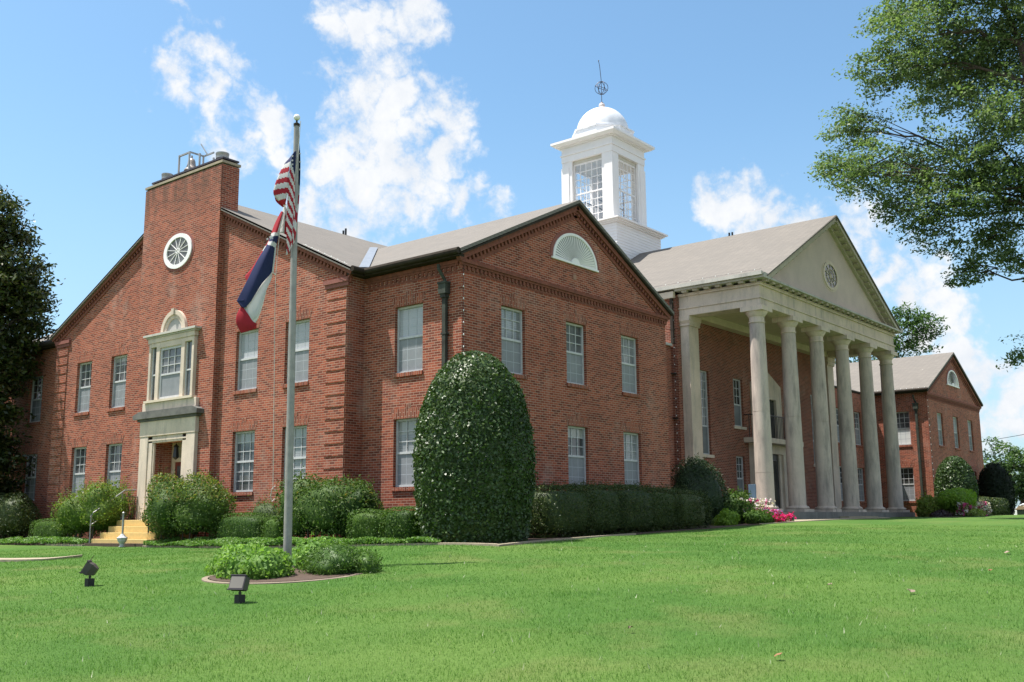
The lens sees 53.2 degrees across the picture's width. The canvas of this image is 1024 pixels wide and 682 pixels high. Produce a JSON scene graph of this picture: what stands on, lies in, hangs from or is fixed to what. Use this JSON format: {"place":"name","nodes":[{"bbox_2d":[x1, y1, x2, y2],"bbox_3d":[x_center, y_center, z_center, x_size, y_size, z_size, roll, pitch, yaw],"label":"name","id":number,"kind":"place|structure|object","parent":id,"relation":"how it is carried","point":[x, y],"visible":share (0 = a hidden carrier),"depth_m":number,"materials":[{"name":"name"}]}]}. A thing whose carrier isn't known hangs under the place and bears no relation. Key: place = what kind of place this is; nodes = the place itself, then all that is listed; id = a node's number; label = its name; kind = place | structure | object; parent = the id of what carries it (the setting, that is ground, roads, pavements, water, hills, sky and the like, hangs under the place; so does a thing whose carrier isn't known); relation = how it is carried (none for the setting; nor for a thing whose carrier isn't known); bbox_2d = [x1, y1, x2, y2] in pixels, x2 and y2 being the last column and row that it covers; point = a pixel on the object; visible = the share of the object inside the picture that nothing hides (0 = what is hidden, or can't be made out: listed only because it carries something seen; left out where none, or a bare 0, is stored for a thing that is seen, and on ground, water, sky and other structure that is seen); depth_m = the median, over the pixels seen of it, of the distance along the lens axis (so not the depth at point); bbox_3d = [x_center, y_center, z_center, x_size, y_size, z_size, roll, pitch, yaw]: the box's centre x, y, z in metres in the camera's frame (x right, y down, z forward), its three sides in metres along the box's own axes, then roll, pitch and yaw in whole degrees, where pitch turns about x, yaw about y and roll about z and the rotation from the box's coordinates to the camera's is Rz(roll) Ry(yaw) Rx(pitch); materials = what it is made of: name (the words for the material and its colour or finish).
{"place":"outdoors","nodes":[
{"label":"outdoors","id":0,"kind":"place"},
{"bbox_2d":[0,555,81,561],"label":"path","id":1,"kind":"structure","parent":0,"point":[27,559],"depth_m":23.51,"materials":[{"name":"concrete"}]},
{"bbox_2d":[0,515,1023,681],"bbox_3d":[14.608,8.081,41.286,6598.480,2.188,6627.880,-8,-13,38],"label":"lawn","id":2,"kind":"structure","parent":0,"point":[998,520],"depth_m":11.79,"materials":[{"name":"green plant"}]},
{"bbox_2d":[0,185,65,500],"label":"magnolia tree","id":3,"kind":"object","parent":2,"relation":"on","point":[22,297],"visible":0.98,"depth_m":39.59,"materials":[{"name":"green plant"}]},
{"bbox_2d":[45,544,84,545],"bbox_3d":[-18.557,7.243,36.065,13.508,0.273,0.242,-8,-13,38],"label":"kerb edging","id":4,"kind":"object","parent":2,"relation":"on","point":[66,544],"visible":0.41,"depth_m":32.50,"materials":[{"name":"concrete"}]},
{"bbox_2d":[79,555,98,586],"bbox_3d":[-6.681,3.680,16.150,0.259,0.581,0.257,1,-10,-10],"label":"floodlight","id":5,"kind":"object","parent":2,"relation":"on","point":[90,568],"visible":0.85,"depth_m":16.07,"materials":[{"name":"black metal"}]},
{"bbox_2d":[117,512,127,546],"bbox_3d":[-11.506,5.572,30.204,0.296,1.030,0.296,5,-11,-28],"label":"lamp post","id":6,"kind":"object","parent":2,"relation":"on","point":[122,538],"visible":0.98,"depth_m":30.11,"materials":[{"name":"metal"}]},
{"bbox_2d":[227,574,249,603],"bbox_3d":[-3.572,3.302,13.401,0.241,0.474,0.234,-4,-11,19],"label":"floodlight","id":7,"kind":"object","parent":2,"relation":"on","point":[239,582],"visible":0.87,"depth_m":13.36,"materials":[{"name":"black metal"}]},
{"bbox_2d":[209,566,353,581],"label":"flower bed soil","id":8,"kind":"structure","parent":2,"relation":"on","point":[297,575],"depth_m":16.24,"materials":[{"name":"brown soil"}]},
{"bbox_2d":[204,538,295,579],"bbox_3d":[-4.382,3.682,16.921,1.258,0.829,2.077,7,-12,-36],"label":"leafy shrub","id":9,"kind":"object","parent":8,"relation":"on","point":[255,561],"visible":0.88,"depth_m":16.39,"materials":[{"name":"green plant"}]},
{"bbox_2d":[270,114,300,566],"bbox_3d":[-4.175,-0.117,18.865,0.556,8.619,0.257,2,-10,-12],"label":"flagpole","id":10,"kind":"object","parent":8,"relation":"on","point":[288,512],"visible":0.91,"depth_m":18.69,"materials":[{"name":"metal"}]},
{"bbox_2d":[236,211,283,332],"bbox_3d":[-4.671,-1.302,18.905,0.800,2.336,0.221,0,-10,-3],"label":"flag","id":11,"kind":"object","parent":10,"relation":"attached to","point":[251,297],"visible":1,"depth_m":18.80,"materials":[{"name":"multicoloured fabric"}]},
{"bbox_2d":[273,146,300,254],"bbox_3d":[-4.241,-2.681,19.246,0.509,2.260,0.266,3,-11,-20],"label":"flag","id":12,"kind":"object","parent":10,"relation":"attached to","point":[284,184],"visible":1,"depth_m":19.18,"materials":[{"name":"multicoloured fabric"}]},
{"bbox_2d":[293,530,351,569],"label":"leafy shrub","id":13,"kind":"object","parent":8,"relation":"on","point":[302,550],"visible":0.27,"depth_m":17.58,"materials":[{"name":"green plant"}]},
{"bbox_2d":[298,533,385,575],"bbox_3d":[-2.815,3.618,16.957,1.452,0.869,1.185,1,-10,-7],"label":"yew shrub","id":14,"kind":"object","parent":8,"relation":"on","point":[337,558],"visible":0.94,"depth_m":16.71,"materials":[{"name":"green plant"}]},
{"bbox_2d":[202,573,362,583],"bbox_3d":[-3.747,3.917,16.935,2.680,0.268,2.680,-8,-13,38],"label":"kerb edging","id":15,"kind":"object","parent":2,"relation":"on","point":[205,579],"visible":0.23,"depth_m":15.89,"materials":[{"name":"beige concrete"}]},
{"bbox_2d":[0,540,573,546],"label":"flower bed soil","id":16,"kind":"structure","parent":2,"relation":"on","point":[115,544],"depth_m":31.01,"materials":[{"name":"brown soil"}]},
{"bbox_2d":[0,491,41,537],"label":"dark shrub","id":17,"kind":"object","parent":16,"relation":"on","point":[18,514],"visible":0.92,"depth_m":36.36,"materials":[{"name":"green plant"}]},
{"bbox_2d":[0,536,91,543],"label":"ground cover","id":18,"kind":"object","parent":16,"relation":"on","point":[43,540],"visible":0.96,"depth_m":33.63,"materials":[{"name":"green plant"}]},
{"bbox_2d":[28,518,78,537],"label":"boxwood shrub","id":19,"kind":"object","parent":16,"relation":"on","point":[42,529],"visible":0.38,"depth_m":34.81,"materials":[{"name":"green plant"}]},
{"bbox_2d":[47,474,135,540],"bbox_3d":[-13.648,5.534,33.316,3.190,2.381,2.181,-8,-13,38],"label":"nandina shrub","id":20,"kind":"object","parent":16,"relation":"on","point":[73,514],"visible":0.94,"depth_m":32.87,"materials":[{"name":"green plant"}]},
{"bbox_2d":[89,489,135,542],"bbox_3d":[-12.749,5.611,32.627,0.044,1.762,1.543,-8,-13,38],"label":"handrail","id":21,"kind":"object","parent":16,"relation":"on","point":[99,508],"visible":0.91,"depth_m":32.17,"materials":[{"name":"metal"}]},
{"bbox_2d":[139,467,237,539],"bbox_3d":[-9.591,4.875,30.005,3.958,2.463,2.109,-8,-13,38],"label":"nandina shrub","id":22,"kind":"object","parent":16,"relation":"on","point":[182,506],"visible":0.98,"depth_m":29.46,"materials":[{"name":"green plant"}]},
{"bbox_2d":[209,512,276,538],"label":"boxwood hedge","id":23,"kind":"object","parent":16,"relation":"on","point":[244,525],"visible":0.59,"depth_m":28.20,"materials":[{"name":"green plant"}]},
{"bbox_2d":[245,489,278,519],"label":"wispy plant","id":24,"kind":"object","parent":16,"relation":"on","point":[266,507],"visible":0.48,"depth_m":28.80,"materials":[{"name":"grey plant"}]},
{"bbox_2d":[261,515,293,538],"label":"boxwood shrub","id":25,"kind":"object","parent":16,"relation":"on","point":[270,530],"visible":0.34,"depth_m":27.32,"materials":[{"name":"green plant"}]},
{"bbox_2d":[143,535,442,546],"bbox_3d":[-5.915,5.114,26.403,11.678,0.467,0.998,-8,-13,38],"label":"ground cover","id":26,"kind":"object","parent":16,"relation":"on","point":[198,541],"visible":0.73,"depth_m":26.42,"materials":[{"name":"green plant"}]},
{"bbox_2d":[272,462,386,538],"bbox_3d":[-4.777,4.259,26.546,3.718,2.313,1.856,-8,-13,38],"label":"nandina shrub","id":27,"kind":"object","parent":16,"relation":"on","point":[326,508],"visible":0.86,"depth_m":25.91,"materials":[{"name":"green plant"}]},
{"bbox_2d":[345,508,390,543],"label":"boxwood shrub","id":28,"kind":"object","parent":16,"relation":"on","point":[363,525],"visible":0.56,"depth_m":24.75,"materials":[{"name":"green plant"}]},
{"bbox_2d":[378,506,424,543],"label":"boxwood shrub","id":29,"kind":"object","parent":16,"relation":"on","point":[402,522],"visible":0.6,"depth_m":24.00,"materials":[{"name":"green plant"}]},
{"bbox_2d":[410,350,538,542],"bbox_3d":[-0.862,2.529,23.986,2.984,4.698,3.103,-8,-13,38],"label":"holly shrub","id":30,"kind":"object","parent":16,"relation":"on","point":[474,458],"visible":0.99,"depth_m":22.95,"materials":[{"name":"green plant"}]},
{"bbox_2d":[142,543,496,547],"bbox_3d":[-5.548,5.243,25.699,13.388,0.419,0.250,-8,-13,38],"label":"kerb edging","id":31,"kind":"object","parent":2,"relation":"on","point":[479,544],"visible":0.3,"depth_m":23.54,"materials":[{"name":"concrete"}]},
{"bbox_2d":[0,60,983,542],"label":"brick courthouse","id":32,"kind":"structure","parent":2,"relation":"on","point":[576,320],"depth_m":33.64,"materials":[{"name":"brick"}]},
{"bbox_2d":[23,444,39,502],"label":"window","id":33,"kind":"structure","parent":32,"relation":"in","point":[30,490],"depth_m":40.01,"materials":[{"name":"glass"}]},
{"bbox_2d":[25,366,44,424],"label":"window","id":34,"kind":"structure","parent":32,"relation":"in","point":[37,386],"depth_m":40.56,"materials":[{"name":"glass"}]},
{"bbox_2d":[69,436,88,499],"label":"window","id":35,"kind":"structure","parent":32,"relation":"in","point":[80,453],"depth_m":36.64,"materials":[{"name":"glass"}]},
{"bbox_2d":[73,351,93,415],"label":"window","id":36,"kind":"structure","parent":32,"relation":"in","point":[85,368],"depth_m":37.12,"materials":[{"name":"glass"}]},
{"bbox_2d":[105,432,123,487],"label":"window","id":37,"kind":"structure","parent":32,"relation":"in","point":[115,450],"depth_m":35.20,"materials":[{"name":"glass"}]},
{"bbox_2d":[107,344,129,411],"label":"window","id":38,"kind":"structure","parent":32,"relation":"in","point":[120,362],"depth_m":35.67,"materials":[{"name":"glass"}]},
{"bbox_2d":[126,496,137,519],"bbox_3d":[-11.104,5.201,32.123,2.965,0.850,0.469,-8,-13,38],"label":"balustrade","id":39,"kind":"object","parent":32,"relation":"on","point":[131,510],"visible":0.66,"depth_m":32.96,"materials":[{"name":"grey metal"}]},
{"bbox_2d":[143,325,201,403],"bbox_3d":[-11.045,0.802,33.009,2.950,2.258,0.260,-8,-13,38],"label":"triple window","id":40,"kind":"structure","parent":32,"relation":"in","point":[172,353],"depth_m":33.01,"materials":[{"name":"stone"}]},
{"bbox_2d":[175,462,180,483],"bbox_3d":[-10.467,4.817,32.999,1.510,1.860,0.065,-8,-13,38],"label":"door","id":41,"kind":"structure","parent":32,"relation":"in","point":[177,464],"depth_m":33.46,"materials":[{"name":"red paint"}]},
{"bbox_2d":[163,231,194,270],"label":"round window","id":42,"kind":"structure","parent":32,"relation":"in","point":[178,250],"depth_m":33.75,"materials":[{"name":"white paint"}]},
{"bbox_2d":[230,417,257,495],"bbox_3d":[-7.991,3.455,30.567,1.320,2.315,0.240,-8,-13,38],"label":"window","id":43,"kind":"structure","parent":32,"relation":"in","point":[244,441],"depth_m":30.66,"materials":[{"name":"glass"}]},
{"bbox_2d":[232,319,260,394],"bbox_3d":[-8.014,0.436,31.098,1.320,2.345,0.240,-8,-13,38],"label":"window","id":44,"kind":"structure","parent":32,"relation":"in","point":[248,341],"depth_m":31.17,"materials":[{"name":"glass"}]},
{"bbox_2d":[278,412,309,493],"bbox_3d":[-6.157,3.184,29.107,1.320,2.315,0.240,-8,-13,38],"label":"window","id":45,"kind":"structure","parent":32,"relation":"in","point":[300,432],"depth_m":29.13,"materials":[{"name":"glass"}]},
{"bbox_2d":[282,306,312,387],"bbox_3d":[-6.180,0.165,29.638,1.320,2.345,0.240,-8,-13,38],"label":"window","id":46,"kind":"structure","parent":32,"relation":"in","point":[302,327],"depth_m":29.63,"materials":[{"name":"glass"}]},
{"bbox_2d":[391,403,420,490],"bbox_3d":[-2.726,2.813,27.149,1.300,2.315,0.240,-8,-13,38],"label":"window","id":47,"kind":"structure","parent":32,"relation":"in","point":[405,435],"depth_m":27.29,"materials":[{"name":"glass"}]},
{"bbox_2d":[392,290,425,377],"bbox_3d":[-2.749,-0.205,27.680,1.300,2.345,0.240,-8,-13,38],"label":"window","id":48,"kind":"structure","parent":32,"relation":"in","point":[410,318],"depth_m":27.74,"materials":[{"name":"glass"}]},
{"bbox_2d":[463,268,463,350],"bbox_3d":[-1.245,0.812,26.213,0.031,5.500,0.031,1,-10,-6],"label":"light string","id":49,"kind":"object","parent":32,"relation":"attached to","point":[463,309],"visible":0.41,"depth_m":26.49,"materials":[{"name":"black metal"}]},
{"bbox_2d":[498,293,527,379],"bbox_3d":[-0.016,-0.149,28.120,0.240,2.345,1.280,-8,-13,38],"label":"window","id":50,"kind":"structure","parent":32,"relation":"in","point":[511,319],"depth_m":28.22,"materials":[{"name":"glass"}]},
{"bbox_2d":[564,309,588,389],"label":"window","id":51,"kind":"structure","parent":32,"relation":"in","point":[574,332],"depth_m":30.49,"materials":[{"name":"glass"}]},
{"bbox_2d":[565,412,589,489],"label":"window","id":52,"kind":"structure","parent":32,"relation":"in","point":[576,435],"depth_m":29.99,"materials":[{"name":"glass"}]},
{"bbox_2d":[619,324,640,397],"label":"window","id":53,"kind":"structure","parent":32,"relation":"in","point":[628,348],"depth_m":32.76,"materials":[{"name":"glass"}]},
{"bbox_2d":[621,420,642,489],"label":"window","id":54,"kind":"structure","parent":32,"relation":"in","point":[631,452],"depth_m":32.27,"materials":[{"name":"glass"}]},
{"bbox_2d":[674,347,678,472],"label":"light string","id":55,"kind":"object","parent":32,"relation":"attached to","point":[676,413],"visible":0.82,"depth_m":40.86,"materials":[{"name":"black plastic"}]},
{"bbox_2d":[655,269,756,286],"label":"light string","id":56,"kind":"object","parent":32,"relation":"attached to","point":[708,277],"visible":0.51,"depth_m":40.38,"materials":[{"name":"white plastic"}]},
{"bbox_2d":[700,370,714,457],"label":"window","id":57,"kind":"structure","parent":32,"relation":"in","point":[703,380],"depth_m":42.59,"materials":[{"name":"glass"}]},
{"bbox_2d":[733,379,746,429],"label":"window","id":58,"kind":"structure","parent":32,"relation":"in","point":[736,383],"depth_m":45.02,"materials":[{"name":"glass"}]},
{"bbox_2d":[736,456,743,492],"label":"window","id":59,"kind":"structure","parent":32,"relation":"in","point":[739,460],"depth_m":44.46,"materials":[{"name":"glass"}]},
{"bbox_2d":[810,395,814,466],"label":"window","id":60,"kind":"structure","parent":32,"relation":"in","point":[810,395],"depth_m":51.19,"materials":[{"name":"paint"}]},
{"bbox_2d":[835,400,839,443],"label":"window","id":61,"kind":"structure","parent":32,"relation":"in","point":[836,403],"depth_m":54.52,"materials":[{"name":"glass"}]},
{"bbox_2d":[839,458,842,502],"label":"window","id":62,"kind":"structure","parent":32,"relation":"in","point":[840,458],"depth_m":53.96,"materials":[{"name":"glass"}]},
{"bbox_2d":[853,405,862,447],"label":"window","id":63,"kind":"structure","parent":32,"relation":"in","point":[856,415],"depth_m":56.69,"materials":[{"name":"glass"}]},
{"bbox_2d":[857,461,866,502],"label":"window","id":64,"kind":"structure","parent":32,"relation":"in","point":[860,465],"depth_m":56.16,"materials":[{"name":"glass"}]},
{"bbox_2d":[896,404,911,446],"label":"window","id":65,"kind":"structure","parent":32,"relation":"in","point":[903,423],"depth_m":56.58,"materials":[{"name":"glass"}]},
{"bbox_2d":[900,460,915,502],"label":"window","id":66,"kind":"structure","parent":32,"relation":"in","point":[907,475],"depth_m":56.04,"materials":[{"name":"glass"}]},
{"bbox_2d":[936,406,945,447],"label":"window","id":67,"kind":"structure","parent":32,"relation":"in","point":[939,410],"depth_m":57.55,"materials":[{"name":"glass"}]},
{"bbox_2d":[952,410,961,450],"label":"window","id":68,"kind":"structure","parent":32,"relation":"in","point":[954,413],"depth_m":59.82,"materials":[{"name":"glass"}]},
{"bbox_2d":[966,414,975,452],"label":"window","id":69,"kind":"structure","parent":32,"relation":"in","point":[969,417],"depth_m":62.09,"materials":[{"name":"glass"}]},
{"bbox_2d":[0,540,1021,681],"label":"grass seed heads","id":70,"kind":"object","parent":2,"relation":"on","point":[559,620],"depth_m":12.15,"materials":[{"name":"plant"}]},
{"bbox_2d":[495,533,635,545],"bbox_3d":[1.429,4.811,24.268,0.176,0.396,6.543,-7,-12,32],"label":"kerb edging","id":71,"kind":"object","parent":2,"relation":"on","point":[525,542],"visible":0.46,"depth_m":23.86,"materials":[{"name":"concrete"}]},
{"bbox_2d":[497,523,760,543],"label":"flower bed soil","id":72,"kind":"structure","parent":2,"relation":"on","point":[641,532],"depth_m":28.65,"materials":[{"name":"brown soil"}]},
{"bbox_2d":[529,478,631,537],"bbox_3d":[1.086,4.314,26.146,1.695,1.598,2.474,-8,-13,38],"label":"clipped hedge","id":73,"kind":"object","parent":72,"relation":"on","point":[561,511],"visible":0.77,"depth_m":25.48,"materials":[{"name":"green plant"}]},
{"bbox_2d":[596,479,684,533],"bbox_3d":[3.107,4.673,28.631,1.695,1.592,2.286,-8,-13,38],"label":"clipped hedge","id":74,"kind":"object","parent":72,"relation":"on","point":[640,501],"visible":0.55,"depth_m":28.20,"materials":[{"name":"green plant"}]},
{"bbox_2d":[656,483,715,529],"bbox_3d":[5.052,5.069,30.985,1.753,1.473,2.336,-8,-13,38],"label":"clipped hedge","id":75,"kind":"object","parent":72,"relation":"on","point":[694,511],"visible":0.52,"depth_m":30.50,"materials":[{"name":"green plant"}]},
{"bbox_2d":[670,452,729,524],"bbox_3d":[6.376,5.064,34.823,2.117,2.577,2.179,-2,-10,6],"label":"conical evergreen","id":76,"kind":"object","parent":72,"relation":"on","point":[693,474],"visible":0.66,"depth_m":34.38,"materials":[{"name":"green plant"}]},
{"bbox_2d":[712,508,739,525],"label":"plant","id":77,"kind":"object","parent":72,"relation":"on","point":[727,517],"visible":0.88,"depth_m":33.05,"materials":[{"name":"green plant"}]},
{"bbox_2d":[722,485,757,523],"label":"leafy shrub","id":78,"kind":"object","parent":72,"relation":"on","point":[736,504],"visible":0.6,"depth_m":34.60,"materials":[{"name":"green plant"}]},
{"bbox_2d":[748,484,756,497],"bbox_3d":[8.605,5.837,36.453,0.056,1.436,0.340,6,-12,-33],"label":"sign","id":79,"kind":"object","parent":72,"relation":"on","point":[752,487],"visible":0.61,"depth_m":36.49,"materials":[{"name":"metal"}]},
{"bbox_2d":[739,497,775,521],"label":"flower clump","id":80,"kind":"object","parent":72,"relation":"on","point":[761,506],"visible":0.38,"depth_m":35.87,"materials":[{"name":"white plant"}]},
{"bbox_2d":[742,508,773,523],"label":"plant","id":81,"kind":"object","parent":72,"relation":"on","point":[756,516],"visible":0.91,"depth_m":34.12,"materials":[{"name":"green plant"}]},
{"bbox_2d":[750,508,781,519],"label":"flower clump","id":82,"kind":"object","parent":72,"relation":"on","point":[774,511],"visible":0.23,"depth_m":35.34,"materials":[{"name":"pink plant"}]},
{"bbox_2d":[771,512,796,521],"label":"flower clump","id":83,"kind":"object","parent":72,"relation":"on","point":[784,518],"visible":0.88,"depth_m":35.24,"materials":[{"name":"pink plant"}]},
{"bbox_2d":[835,300,950,363],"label":"tall tree","id":84,"kind":"object","parent":2,"relation":"on","point":[914,330],"visible":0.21,"depth_m":79.75,"materials":[{"name":"green plant"}]},
{"bbox_2d":[807,0,1023,371],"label":"oak tree","id":85,"kind":"object","parent":2,"relation":"on","point":[963,63],"visible":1,"depth_m":40.23,"materials":[{"name":"green plant"}]},
{"bbox_2d":[982,436,1023,505],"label":"broad tree","id":86,"kind":"object","parent":2,"relation":"on","point":[1014,455],"visible":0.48,"depth_m":75.63,"materials":[{"name":"green plant"}]},
{"bbox_2d":[1015,506,1023,514],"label":"utility box","id":87,"kind":"object","parent":2,"relation":"on","point":[1020,510],"visible":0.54,"depth_m":63.54,"materials":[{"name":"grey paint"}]},
{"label":"flower bed soil","id":88,"kind":"structure","parent":2,"relation":"on","visible":0},
{"bbox_2d":[915,490,943,516],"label":"feathery shrub","id":89,"kind":"object","parent":88,"relation":"on","point":[927,505],"visible":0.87,"depth_m":47.23,"materials":[{"name":"green plant"}]},
{"bbox_2d":[929,510,953,516],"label":"plant","id":90,"kind":"object","parent":88,"relation":"on","point":[941,513],"visible":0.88,"depth_m":45.81,"materials":[{"name":"purple plant"}]},
{"bbox_2d":[933,456,978,515],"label":"holly shrub","id":91,"kind":"object","parent":88,"relation":"on","point":[954,472],"visible":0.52,"depth_m":51.85,"materials":[{"name":"green plant"}]},
{"bbox_2d":[937,488,977,512],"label":"lime shrub","id":92,"kind":"object","parent":88,"relation":"on","point":[949,498],"visible":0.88,"depth_m":47.23,"materials":[{"name":"green plant"}]},
{"bbox_2d":[955,501,991,516],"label":"flower clump","id":93,"kind":"object","parent":88,"relation":"on","point":[964,509],"visible":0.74,"depth_m":47.36,"materials":[{"name":"pink plant"}]},
{"bbox_2d":[962,508,985,516],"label":"plant","id":94,"kind":"object","parent":88,"relation":"on","point":[976,512],"visible":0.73,"depth_m":46.97,"materials":[{"name":"green plant"}]},
{"bbox_2d":[979,496,1009,514],"bbox_3d":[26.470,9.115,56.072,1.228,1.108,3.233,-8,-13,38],"label":"clipped hedge","id":95,"kind":"object","parent":88,"relation":"on","point":[1002,506],"visible":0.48,"depth_m":55.47,"materials":[{"name":"green plant"}]},
{"bbox_2d":[977,462,1015,514],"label":"dark conical shrub","id":96,"kind":"object","parent":88,"relation":"on","point":[994,480],"visible":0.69,"depth_m":60.05,"materials":[{"name":"green plant"}]},
{"bbox_2d":[0,0,1023,507],"label":"sky","id":97,"kind":"structure","parent":0,"point":[419,119],"materials":[{"name":"blue"}]},
{"bbox_2d":[760,517,889,523],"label":"path","id":98,"kind":"structure","parent":0,"point":[803,520],"depth_m":37.86,"materials":[{"name":"concrete"}]}
]}

